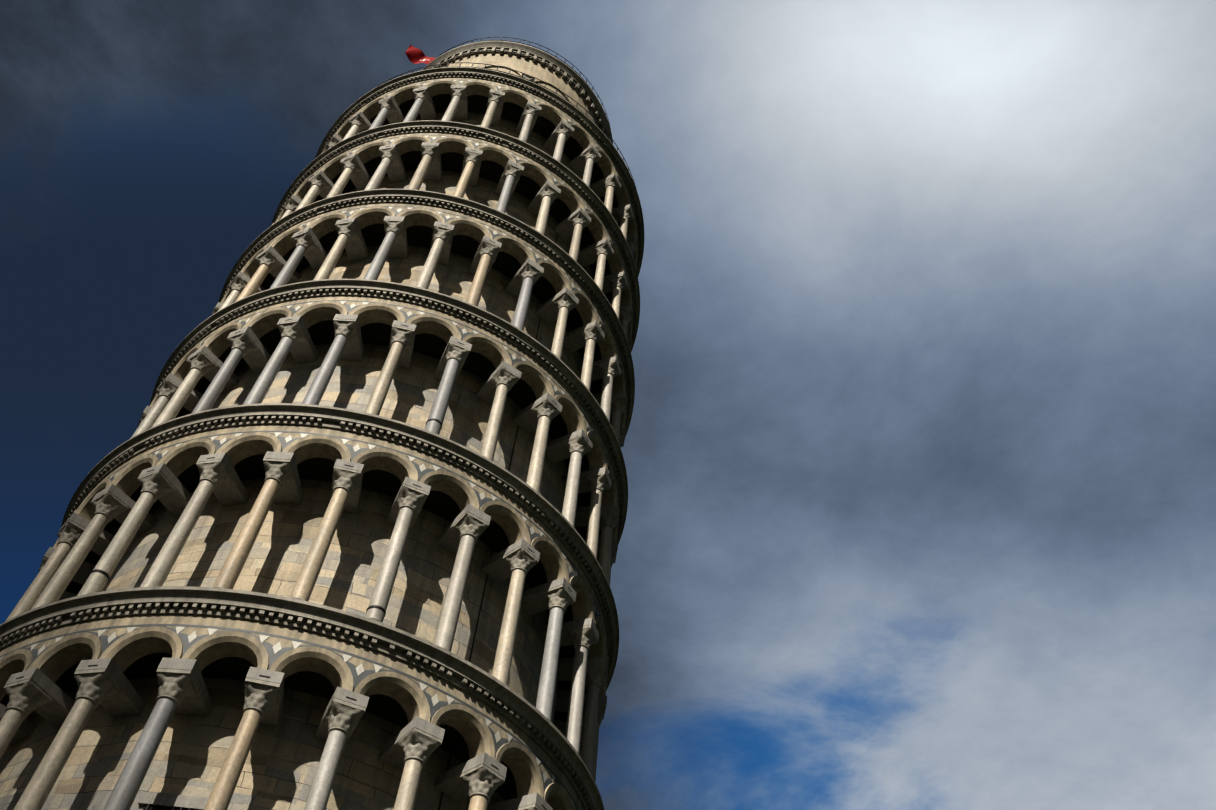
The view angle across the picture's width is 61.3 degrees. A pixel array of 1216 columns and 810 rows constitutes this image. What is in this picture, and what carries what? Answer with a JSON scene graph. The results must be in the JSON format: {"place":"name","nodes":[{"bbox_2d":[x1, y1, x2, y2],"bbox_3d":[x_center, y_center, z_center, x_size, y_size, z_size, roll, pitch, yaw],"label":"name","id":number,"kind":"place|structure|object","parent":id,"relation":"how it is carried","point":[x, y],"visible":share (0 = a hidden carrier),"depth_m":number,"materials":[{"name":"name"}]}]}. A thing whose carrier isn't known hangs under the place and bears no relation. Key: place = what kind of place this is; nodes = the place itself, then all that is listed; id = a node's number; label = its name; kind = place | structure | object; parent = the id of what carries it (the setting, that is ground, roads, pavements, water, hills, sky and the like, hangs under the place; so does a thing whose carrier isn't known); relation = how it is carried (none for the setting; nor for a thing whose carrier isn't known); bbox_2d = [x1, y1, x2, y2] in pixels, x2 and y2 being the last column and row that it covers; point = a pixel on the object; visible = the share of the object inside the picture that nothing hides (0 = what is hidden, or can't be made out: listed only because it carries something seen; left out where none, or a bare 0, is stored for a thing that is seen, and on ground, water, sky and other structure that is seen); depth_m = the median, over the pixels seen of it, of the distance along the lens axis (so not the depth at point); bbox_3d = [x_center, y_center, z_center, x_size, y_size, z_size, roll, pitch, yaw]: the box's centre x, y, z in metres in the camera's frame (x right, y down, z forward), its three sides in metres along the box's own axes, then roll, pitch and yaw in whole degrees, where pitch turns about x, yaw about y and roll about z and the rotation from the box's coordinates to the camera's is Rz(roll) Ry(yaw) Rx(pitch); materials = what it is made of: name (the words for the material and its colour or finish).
{"place":"outdoors","nodes":[
{"label":"outdoors","id":0,"kind":"place"},
{"bbox_2d":[0,0,1215,809],"label":"sky","id":1,"kind":"structure","parent":0,"point":[918,450],"materials":[{"name":"grey"}]},
{"bbox_3d":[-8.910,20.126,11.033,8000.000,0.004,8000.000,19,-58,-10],"label":"lawn","id":2,"kind":"structure","parent":0,"visible":0},
{"bbox_2d":[0,37,643,809],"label":"leaning tower","id":3,"kind":"structure","parent":2,"relation":"on","point":[344,521],"depth_m":24.73,"materials":[{"name":"stone"}]},
{"bbox_2d":[405,44,434,63],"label":"pisa flag on pole","id":4,"kind":"object","parent":3,"relation":"attached to","point":[415,55],"visible":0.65,"depth_m":53.69,"materials":[{"name":"red fabric"}]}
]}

